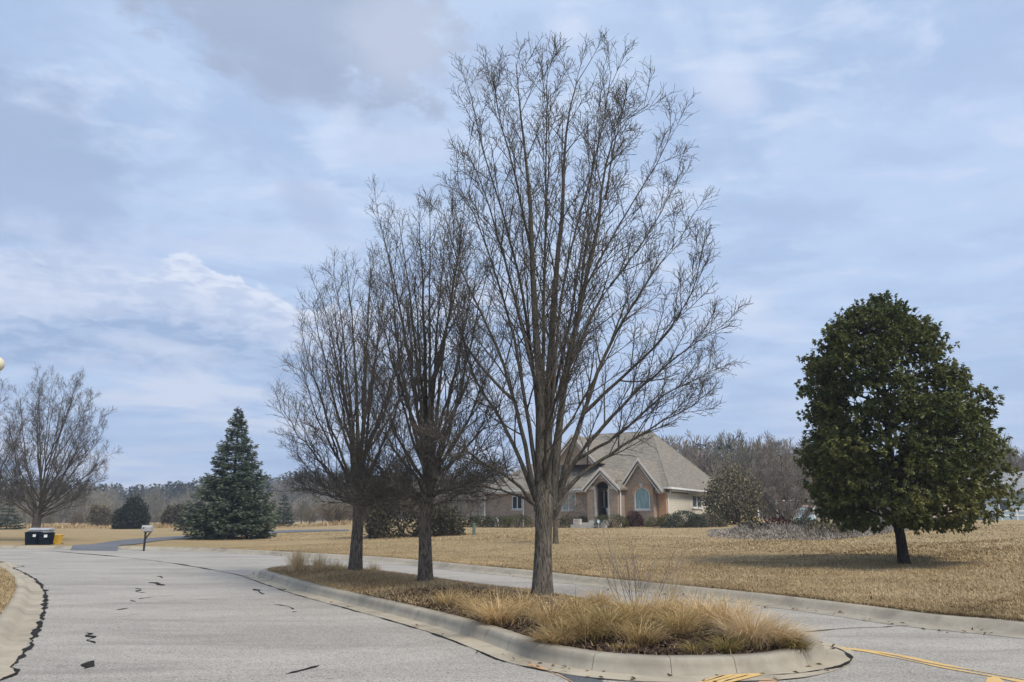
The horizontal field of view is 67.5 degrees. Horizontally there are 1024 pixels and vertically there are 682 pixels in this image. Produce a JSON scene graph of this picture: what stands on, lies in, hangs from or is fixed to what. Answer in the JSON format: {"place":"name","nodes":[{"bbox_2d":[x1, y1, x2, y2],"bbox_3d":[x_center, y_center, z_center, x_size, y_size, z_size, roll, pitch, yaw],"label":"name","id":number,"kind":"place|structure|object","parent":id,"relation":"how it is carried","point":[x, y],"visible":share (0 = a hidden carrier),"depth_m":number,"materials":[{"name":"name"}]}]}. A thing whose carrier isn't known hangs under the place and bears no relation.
{"place":"outdoors","nodes":[
{"label":"outdoors","id":0,"kind":"place"},
{"bbox_2d":[0,560,17,613],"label":"corner lawn","id":1,"kind":"structure","parent":0,"point":[4,588],"depth_m":16.59,"materials":[{"name":"brown plant"}]},
{"bbox_2d":[71,529,348,550],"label":"driveway","id":2,"kind":"structure","parent":0,"point":[109,546],"depth_m":46.63,"materials":[{"name":"grey concrete"}]},
{"bbox_2d":[0,491,881,522],"bbox_3d":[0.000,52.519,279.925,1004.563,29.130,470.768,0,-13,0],"label":"hills","id":3,"kind":"structure","parent":0,"point":[298,508],"depth_m":298.11,"materials":[{"name":"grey plant"}]},
{"bbox_2d":[0,468,338,503],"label":"distant pines","id":4,"kind":"object","parent":3,"relation":"on","point":[180,486],"visible":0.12,"depth_m":315.66,"materials":[{"name":"green plant"}]},
{"bbox_2d":[0,444,1023,522],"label":"distant wood","id":5,"kind":"object","parent":3,"relation":"on","point":[156,507],"visible":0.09,"depth_m":213.21,"materials":[{"name":"grey plant"}]},
{"bbox_2d":[0,549,1023,681],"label":"road","id":6,"kind":"structure","parent":0,"point":[159,634],"depth_m":10.90,"materials":[{"name":"concrete"}]},
{"bbox_2d":[0,562,43,678],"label":"corner kerb","id":7,"kind":"structure","parent":6,"relation":"on","point":[20,614],"depth_m":12.43,"materials":[{"name":"concrete"}]},
{"bbox_2d":[0,565,47,679],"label":"tar seam","id":8,"kind":"object","parent":6,"relation":"on","point":[35,631],"visible":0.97,"depth_m":11.70,"materials":[{"name":"black asphalt"}]},
{"bbox_2d":[25,531,41,544],"bbox_3d":[-27.718,11.492,44.405,0.722,0.892,0.840,2,-13,-7],"label":"wheelie bin","id":9,"kind":"object","parent":6,"relation":"on","point":[31,537],"visible":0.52,"depth_m":44.08,"materials":[{"name":"blue plastic"}]},
{"bbox_2d":[38,532,54,544],"bbox_3d":[-26.968,11.513,44.396,0.702,0.848,0.818,0,-13,-11],"label":"wheelie bin","id":10,"kind":"object","parent":6,"relation":"on","point":[45,538],"visible":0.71,"depth_m":44.09,"materials":[{"name":"blue plastic"}]},
{"bbox_2d":[141,525,153,550],"bbox_3d":[-19.018,10.261,39.901,0.522,1.306,0.288,2,-13,-7],"label":"mailbox","id":11,"kind":"object","parent":6,"relation":"on","point":[147,528],"visible":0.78,"depth_m":39.90,"materials":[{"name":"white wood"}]},
{"bbox_2d":[0,545,1023,638],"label":"road kerb","id":12,"kind":"structure","parent":6,"relation":"on","point":[996,627],"depth_m":15.32,"materials":[{"name":"concrete"}]},
{"bbox_2d":[239,575,831,681],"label":"tar seam","id":13,"kind":"object","parent":6,"relation":"on","point":[497,658],"visible":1,"depth_m":9.48,"materials":[{"name":"black asphalt"}]},
{"bbox_2d":[257,568,826,675],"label":"island kerb","id":14,"kind":"structure","parent":6,"relation":"on","point":[781,660],"depth_m":8.90,"materials":[{"name":"concrete"}]},
{"bbox_2d":[267,564,802,655],"bbox_3d":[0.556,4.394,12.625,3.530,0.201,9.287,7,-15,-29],"label":"mulch","id":15,"kind":"object","parent":14,"relation":"on","point":[589,645],"visible":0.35,"depth_m":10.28,"materials":[{"name":"brown plant"}]},
{"bbox_2d":[282,546,315,571],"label":"grass clump","id":16,"kind":"object","parent":15,"relation":"on","point":[297,564],"visible":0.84,"depth_m":21.63,"materials":[{"name":"plant"}]},
{"bbox_2d":[304,550,334,570],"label":"grass clump","id":17,"kind":"object","parent":15,"relation":"on","point":[318,564],"visible":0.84,"depth_m":21.34,"materials":[{"name":"plant"}]},
{"bbox_2d":[264,239,445,571],"bbox_3d":[-4.420,1.738,21.967,5.393,9.495,5.405,0,-13,0],"label":"bare tree","id":18,"kind":"object","parent":15,"relation":"on","point":[355,562],"visible":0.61,"depth_m":21.38,"materials":[{"name":"brown plant"}]},
{"bbox_2d":[317,174,533,581],"bbox_3d":[-2.033,0.676,18.400,4.813,9.960,4.904,-10,-16,37],"label":"bare tree","id":19,"kind":"object","parent":15,"relation":"on","point":[425,398],"visible":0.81,"depth_m":17.94,"materials":[{"name":"brown plant"}]},
{"bbox_2d":[425,583,470,605],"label":"grass clump","id":20,"kind":"object","parent":15,"relation":"on","point":[447,598],"visible":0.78,"depth_m":13.24,"materials":[{"name":"plant"}]},
{"bbox_2d":[445,587,511,614],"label":"grass clump","id":21,"kind":"object","parent":15,"relation":"on","point":[470,602],"visible":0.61,"depth_m":12.22,"materials":[{"name":"plant"}]},
{"bbox_2d":[425,587,534,625],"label":"grass clump","id":22,"kind":"object","parent":15,"relation":"on","point":[491,616],"visible":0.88,"depth_m":11.03,"materials":[{"name":"plant"}]},
{"bbox_2d":[470,583,560,617],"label":"grass clump","id":23,"kind":"object","parent":15,"relation":"on","point":[527,601],"visible":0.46,"depth_m":11.70,"materials":[{"name":"plant"}]},
{"bbox_2d":[498,592,586,630],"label":"grass clump","id":24,"kind":"object","parent":15,"relation":"on","point":[544,616],"visible":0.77,"depth_m":10.49,"materials":[{"name":"plant"}]},
{"bbox_2d":[511,616,595,645],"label":"grass clump","id":25,"kind":"object","parent":15,"relation":"on","point":[554,635],"visible":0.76,"depth_m":9.30,"materials":[{"name":"plant"}]},
{"bbox_2d":[539,587,612,620],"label":"grass clump","id":26,"kind":"object","parent":15,"relation":"on","point":[572,608],"visible":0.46,"depth_m":11.08,"materials":[{"name":"plant"}]},
{"bbox_2d":[405,25,751,595],"bbox_3d":[1.449,-1.225,15.645,7.464,12.382,6.442,0,-13,0],"label":"bare tree","id":27,"kind":"object","parent":15,"relation":"on","point":[548,489],"visible":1,"depth_m":15.47,"materials":[{"name":"brown plant"}]},
{"bbox_2d":[535,598,635,643],"bbox_3d":[0.930,3.477,9.628,1.697,0.535,1.682,0,-13,0],"label":"grass clump","id":28,"kind":"object","parent":15,"relation":"on","point":[592,633],"visible":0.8,"depth_m":9.45,"materials":[{"name":"plant"}]},
{"bbox_2d":[540,596,658,638],"bbox_3d":[1.251,3.520,9.957,1.764,0.540,1.998,-5,-14,22],"label":"grass clump","id":29,"kind":"object","parent":15,"relation":"on","point":[606,615],"visible":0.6,"depth_m":9.76,"materials":[{"name":"plant"}]},
{"bbox_2d":[571,583,627,604],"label":"grass clump","id":30,"kind":"object","parent":15,"relation":"on","point":[598,598],"visible":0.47,"depth_m":12.97,"materials":[{"name":"plant"}]},
{"bbox_2d":[591,610,685,646],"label":"grass clump","id":31,"kind":"object","parent":15,"relation":"on","point":[640,636],"visible":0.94,"depth_m":9.12,"materials":[{"name":"plant"}]},
{"bbox_2d":[585,587,701,624],"bbox_3d":[1.716,3.612,10.611,1.817,0.599,1.700,-7,-15,27],"label":"grass clump","id":32,"kind":"object","parent":15,"relation":"on","point":[642,613],"visible":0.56,"depth_m":10.57,"materials":[{"name":"plant"}]},
{"bbox_2d":[594,533,701,607],"bbox_3d":[1.815,3.603,11.904,1.736,1.213,1.561,-11,-17,40],"label":"twiggy shrub","id":33,"kind":"object","parent":15,"relation":"on","point":[634,569],"visible":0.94,"depth_m":11.95,"materials":[{"name":"brown plant"}]},
{"bbox_2d":[625,583,707,619],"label":"grass clump","id":34,"kind":"object","parent":15,"relation":"on","point":[664,602],"visible":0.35,"depth_m":11.10,"materials":[{"name":"plant"}]},
{"bbox_2d":[629,597,717,635],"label":"grass clump","id":35,"kind":"object","parent":15,"relation":"on","point":[683,622],"visible":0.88,"depth_m":9.66,"materials":[{"name":"plant"}]},
{"bbox_2d":[645,555,710,605],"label":"wispy grass","id":36,"kind":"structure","parent":15,"relation":"on","point":[673,591],"depth_m":13.35,"materials":[{"name":"plant"}]},
{"bbox_2d":[673,637,708,654],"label":"grass clump","id":37,"kind":"object","parent":15,"relation":"on","point":[695,648],"visible":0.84,"depth_m":8.74,"materials":[{"name":"plant"}]},
{"bbox_2d":[639,586,756,626],"bbox_3d":[2.637,3.614,10.484,1.916,0.584,2.061,0,-13,0],"label":"grass clump","id":38,"kind":"object","parent":15,"relation":"on","point":[699,607],"visible":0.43,"depth_m":10.36,"materials":[{"name":"plant"}]},
{"bbox_2d":[694,628,764,653],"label":"grass clump","id":39,"kind":"object","parent":15,"relation":"on","point":[731,645],"visible":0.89,"depth_m":8.76,"materials":[{"name":"plant"}]},
{"bbox_2d":[671,584,802,630],"bbox_3d":[2.899,3.525,10.143,1.919,0.614,1.911,0,-13,0],"label":"grass clump","id":40,"kind":"object","parent":15,"relation":"on","point":[725,613],"visible":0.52,"depth_m":10.08,"materials":[{"name":"plant"}]},
{"bbox_2d":[690,597,824,649],"bbox_3d":[2.913,3.351,9.192,1.846,0.604,1.890,-6,-14,24],"label":"grass clump","id":41,"kind":"object","parent":15,"relation":"on","point":[754,634],"visible":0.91,"depth_m":9.08,"materials":[{"name":"plant"}]},
{"bbox_2d":[731,608,837,648],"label":"grass clump","id":42,"kind":"object","parent":15,"relation":"on","point":[780,638],"visible":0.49,"depth_m":9.18,"materials":[{"name":"plant"}]},
{"bbox_2d":[771,629,824,652],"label":"grass clump","id":43,"kind":"object","parent":15,"relation":"on","point":[795,644],"visible":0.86,"depth_m":8.93,"materials":[{"name":"plant"}]},
{"bbox_2d":[245,573,854,681],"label":"island gutter","id":44,"kind":"object","parent":6,"relation":"on","point":[835,656],"visible":0.62,"depth_m":9.23,"materials":[{"name":"concrete"}]},
{"bbox_2d":[559,673,602,681],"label":"asphalt patch","id":45,"kind":"object","parent":6,"relation":"on","point":[573,678],"visible":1,"depth_m":8.03,"materials":[{"name":"grey asphalt"}]},
{"bbox_2d":[235,535,1023,681],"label":"fallen leaves","id":46,"kind":"object","parent":6,"relation":"on","point":[731,599],"visible":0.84,"depth_m":15.33,"materials":[{"name":"brown plant"}]},
{"bbox_2d":[698,673,760,681],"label":"yellow marking","id":47,"kind":"object","parent":6,"relation":"on","point":[748,675],"visible":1,"depth_m":8.09,"materials":[{"name":"paint"}]},
{"bbox_2d":[839,647,1023,681],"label":"yellow line","id":48,"kind":"object","parent":6,"relation":"on","point":[1016,680],"visible":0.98,"depth_m":8.79,"materials":[{"name":"paint"}]},
{"bbox_2d":[845,647,1020,678],"bbox_3d":[4.893,3.792,9.097,0.256,0.001,2.674,7,-15,-28],"label":"yellow line","id":49,"kind":"object","parent":6,"relation":"on","point":[922,660],"visible":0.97,"depth_m":9.10,"materials":[{"name":"paint"}]},
{"bbox_2d":[0,519,1023,620],"bbox_3d":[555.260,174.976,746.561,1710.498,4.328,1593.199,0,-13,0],"label":"lawn","id":50,"kind":"structure","parent":0,"point":[71,537],"depth_m":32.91,"materials":[{"name":"beige plant"}]},
{"bbox_2d":[0,503,26,529],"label":"spruce tree","id":51,"kind":"object","parent":50,"relation":"on","point":[4,525],"visible":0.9,"depth_m":89.58,"materials":[{"name":"green plant"}]},
{"bbox_2d":[0,377,47,510],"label":"bare tree","id":52,"kind":"object","parent":50,"relation":"on","point":[21,435],"visible":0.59,"depth_m":58.11,"materials":[{"name":"brown plant"}]},
{"bbox_2d":[0,365,122,527],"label":"bare tree","id":53,"kind":"object","parent":50,"relation":"on","point":[37,515],"visible":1,"depth_m":51.00,"materials":[{"name":"brown plant"}]},
{"bbox_2d":[68,510,85,523],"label":"wood tree","id":54,"kind":"object","parent":50,"relation":"on","point":[77,519],"visible":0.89,"depth_m":114.72,"materials":[{"name":"brown plant"}]},
{"bbox_2d":[84,503,113,526],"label":"cedar tree","id":55,"kind":"object","parent":50,"relation":"on","point":[97,511],"visible":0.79,"depth_m":108.39,"materials":[{"name":"plant"}]},
{"bbox_2d":[110,493,150,528],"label":"cedar tree","id":56,"kind":"object","parent":50,"relation":"on","point":[129,515],"visible":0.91,"depth_m":91.73,"materials":[{"name":"green plant"}]},
{"bbox_2d":[158,503,189,525],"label":"cedar tree","id":57,"kind":"object","parent":50,"relation":"on","point":[170,513],"visible":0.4,"depth_m":104.19,"materials":[{"name":"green plant"}]},
{"bbox_2d":[0,518,366,528],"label":"tall weeds","id":58,"kind":"object","parent":50,"relation":"on","point":[156,525],"visible":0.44,"depth_m":97.97,"materials":[{"name":"beige plant"}]},
{"bbox_2d":[173,501,198,530],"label":"spruce tree","id":59,"kind":"object","parent":50,"relation":"on","point":[180,527],"visible":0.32,"depth_m":81.30,"materials":[{"name":"green plant"}]},
{"bbox_2d":[178,407,281,539],"bbox_3d":[-19.886,9.706,55.290,6.946,10.144,6.766,0,-13,0],"label":"spruce tree","id":60,"kind":"object","parent":50,"relation":"on","point":[227,518],"visible":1,"depth_m":54.04,"materials":[{"name":"green plant"}]},
{"bbox_2d":[275,495,294,526],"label":"spruce tree","id":61,"kind":"object","parent":50,"relation":"on","point":[285,516],"visible":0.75,"depth_m":102.21,"materials":[{"name":"green plant"}]},
{"bbox_2d":[292,499,310,523],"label":"tree","id":62,"kind":"object","parent":50,"relation":"on","point":[301,510],"visible":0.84,"depth_m":128.41,"materials":[{"name":"brown plant"}]},
{"bbox_2d":[301,507,318,523],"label":"wood tree","id":63,"kind":"object","parent":50,"relation":"on","point":[308,515],"visible":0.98,"depth_m":120.36,"materials":[{"name":"brown plant"}]},
{"bbox_2d":[312,500,352,524],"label":"red twig shrub","id":64,"kind":"object","parent":50,"relation":"on","point":[334,515],"visible":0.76,"depth_m":101.34,"materials":[{"name":"plant"}]},
{"bbox_2d":[342,478,407,534],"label":"twig thicket","id":65,"kind":"object","parent":50,"relation":"on","point":[367,514],"visible":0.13,"depth_m":50.05,"materials":[{"name":"brown plant"}]},
{"bbox_2d":[363,495,438,538],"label":"juniper shrub","id":66,"kind":"object","parent":50,"relation":"on","point":[372,531],"visible":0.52,"depth_m":48.75,"materials":[{"name":"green plant"}]},
{"bbox_2d":[410,501,467,536],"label":"juniper shrub","id":67,"kind":"object","parent":50,"relation":"on","point":[445,521],"visible":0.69,"depth_m":47.80,"materials":[{"name":"green plant"}]},
{"bbox_2d":[453,487,482,516],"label":"wood tree","id":68,"kind":"object","parent":50,"relation":"on","point":[464,507],"visible":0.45,"depth_m":125.53,"materials":[{"name":"grey plant"}]},
{"bbox_2d":[468,515,493,526],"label":"hedge shrub","id":69,"kind":"object","parent":50,"relation":"on","point":[480,519],"visible":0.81,"depth_m":64.36,"materials":[{"name":"green plant"}]},
{"bbox_2d":[483,515,509,527],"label":"hedge shrub","id":70,"kind":"object","parent":50,"relation":"on","point":[500,518],"visible":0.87,"depth_m":63.55,"materials":[{"name":"green plant"}]},
{"bbox_2d":[502,513,532,527],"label":"hedge shrub","id":71,"kind":"object","parent":50,"relation":"on","point":[526,517],"visible":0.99,"depth_m":62.51,"materials":[{"name":"green plant"}]},
{"bbox_2d":[523,467,585,543],"bbox_3d":[2.140,7.872,37.320,3.226,4.006,3.375,0,-13,0],"label":"bare tree","id":72,"kind":"object","parent":50,"relation":"on","point":[555,526],"visible":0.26,"depth_m":36.85,"materials":[{"name":"brown plant"}]},
{"bbox_2d":[558,515,587,527],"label":"hedge shrub","id":73,"kind":"object","parent":50,"relation":"on","point":[567,519],"visible":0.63,"depth_m":59.96,"materials":[{"name":"green plant"}]},
{"bbox_2d":[479,431,724,527],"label":"brick house","id":74,"kind":"structure","parent":50,"relation":"on","point":[663,478],"depth_m":62.95,"materials":[{"name":"brick"}]},
{"bbox_2d":[511,496,522,510],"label":"window","id":75,"kind":"structure","parent":74,"relation":"in","point":[516,501],"depth_m":65.22,"materials":[{"name":"white glass"}]},
{"bbox_2d":[634,487,650,510],"bbox_3d":[10.024,12.168,58.970,1.417,1.808,0.190,-7,-15,29],"label":"window","id":76,"kind":"structure","parent":74,"relation":"in","point":[641,496],"depth_m":59.00,"materials":[{"name":"blue glass"}]},
{"bbox_2d":[692,495,702,508],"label":"window","id":77,"kind":"structure","parent":74,"relation":"in","point":[695,498],"depth_m":65.49,"materials":[{"name":"white glass"}]},
{"bbox_2d":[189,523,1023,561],"bbox_3d":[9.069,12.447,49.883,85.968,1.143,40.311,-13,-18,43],"label":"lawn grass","id":78,"kind":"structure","parent":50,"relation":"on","point":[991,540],"depth_m":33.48,"materials":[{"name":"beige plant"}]},
{"bbox_2d":[594,514,629,527],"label":"hedge shrub","id":79,"kind":"object","parent":50,"relation":"on","point":[621,518],"visible":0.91,"depth_m":57.20,"materials":[{"name":"green plant"}]},
{"bbox_2d":[624,510,644,525],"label":"barberry shrub","id":80,"kind":"object","parent":50,"relation":"on","point":[634,519],"visible":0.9,"depth_m":58.22,"materials":[{"name":"red plant"}]},
{"bbox_2d":[653,513,685,526],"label":"hedge shrub","id":81,"kind":"object","parent":50,"relation":"on","point":[662,519],"visible":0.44,"depth_m":56.09,"materials":[{"name":"green plant"}]},
{"bbox_2d":[661,510,708,527],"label":"juniper shrub","id":82,"kind":"object","parent":50,"relation":"on","point":[672,522],"visible":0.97,"depth_m":54.82,"materials":[{"name":"green plant"}]},
{"bbox_2d":[672,428,724,478],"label":"tree","id":83,"kind":"object","parent":50,"relation":"on","point":[696,454],"visible":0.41,"depth_m":106.30,"materials":[{"name":"brown plant"}]},
{"bbox_2d":[685,513,728,526],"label":"juniper shrub","id":84,"kind":"object","parent":50,"relation":"on","point":[719,523],"visible":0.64,"depth_m":55.47,"materials":[{"name":"green plant"}]},
{"bbox_2d":[702,506,726,524],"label":"hedge shrub","id":85,"kind":"object","parent":50,"relation":"on","point":[716,512],"visible":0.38,"depth_m":59.51,"materials":[{"name":"green plant"}]},
{"bbox_2d":[697,442,746,488],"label":"tree","id":86,"kind":"object","parent":50,"relation":"on","point":[715,461],"visible":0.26,"depth_m":107.73,"materials":[{"name":"brown plant"}]},
{"bbox_2d":[710,429,747,507],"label":"tree","id":87,"kind":"object","parent":50,"relation":"on","point":[729,440],"visible":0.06,"depth_m":137.24,"materials":[{"name":"brown plant"}]},
{"bbox_2d":[710,431,749,475],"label":"tree","id":88,"kind":"object","parent":50,"relation":"on","point":[720,440],"visible":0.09,"depth_m":129.88,"materials":[{"name":"brown plant"}]},
{"bbox_2d":[694,461,769,524],"bbox_3d":[17.750,12.520,61.788,6.185,5.683,5.878,0,-13,0],"label":"bush","id":89,"kind":"object","parent":50,"relation":"on","point":[735,512],"visible":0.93,"depth_m":60.79,"materials":[{"name":"plant"}]},
{"bbox_2d":[732,518,769,535],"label":"bed shrub","id":90,"kind":"object","parent":50,"relation":"on","point":[750,522],"visible":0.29,"depth_m":40.84,"materials":[{"name":"grey plant"}]},
{"bbox_2d":[730,439,777,514],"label":"tree","id":91,"kind":"object","parent":50,"relation":"on","point":[745,450],"visible":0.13,"depth_m":115.88,"materials":[{"name":"brown plant"}]},
{"bbox_2d":[717,434,796,515],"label":"tree","id":92,"kind":"object","parent":50,"relation":"on","point":[753,471],"visible":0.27,"depth_m":98.81,"materials":[{"name":"brown plant"}]},
{"bbox_2d":[738,430,792,518],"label":"tree","id":93,"kind":"object","parent":50,"relation":"on","point":[773,446],"visible":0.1,"depth_m":125.89,"materials":[{"name":"brown plant"}]},
{"bbox_2d":[763,512,792,526],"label":"bed shrub","id":94,"kind":"object","parent":50,"relation":"on","point":[779,520],"visible":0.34,"depth_m":41.45,"materials":[{"name":"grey plant"}]},
{"bbox_2d":[757,438,799,518],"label":"tree","id":95,"kind":"object","parent":50,"relation":"on","point":[778,461],"visible":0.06,"depth_m":112.55,"materials":[{"name":"brown plant"}]},
{"bbox_2d":[747,434,818,520],"bbox_3d":[22.809,11.761,65.065,5.605,7.935,5.815,7,-15,-29],"label":"bare tree","id":96,"kind":"object","parent":50,"relation":"on","point":[785,508],"visible":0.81,"depth_m":64.18,"materials":[{"name":"brown plant"}]},
{"bbox_2d":[783,436,813,503],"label":"tree","id":97,"kind":"object","parent":50,"relation":"on","point":[803,476],"visible":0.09,"depth_m":104.82,"materials":[{"name":"brown plant"}]},
{"bbox_2d":[707,518,909,539],"bbox_3d":[15.421,10.488,43.651,11.484,1.194,17.735,-11,-17,39],"label":"heather cover","id":98,"kind":"object","parent":50,"relation":"on","point":[783,531],"visible":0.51,"depth_m":37.65,"materials":[{"name":"grey plant"}]},
{"bbox_2d":[797,519,853,537],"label":"bed shrub","id":99,"kind":"object","parent":50,"relation":"on","point":[812,524],"visible":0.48,"depth_m":36.38,"materials":[{"name":"grey plant"}]},
{"bbox_2d":[792,289,1023,563],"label":"evergreen tree","id":100,"kind":"object","parent":50,"relation":"on","point":[840,456],"visible":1,"depth_m":21.15,"materials":[{"name":"green plant"}]},
{"bbox_2d":[964,471,1023,519],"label":"pale house","id":101,"kind":"structure","parent":50,"relation":"on","point":[1020,483],"depth_m":87.04,"materials":[{"name":"white"}]},
{"bbox_2d":[971,433,1022,471],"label":"tree","id":102,"kind":"object","parent":50,"relation":"on","point":[1009,457],"visible":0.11,"depth_m":98.79,"materials":[{"name":"brown plant"}]},
{"bbox_2d":[1005,445,1023,470],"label":"tree","id":103,"kind":"object","parent":50,"relation":"on","point":[1015,459],"visible":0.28,"depth_m":97.93,"materials":[{"name":"brown plant"}]},
{"bbox_2d":[0,0,1023,496],"label":"sky","id":104,"kind":"structure","parent":0,"point":[171,171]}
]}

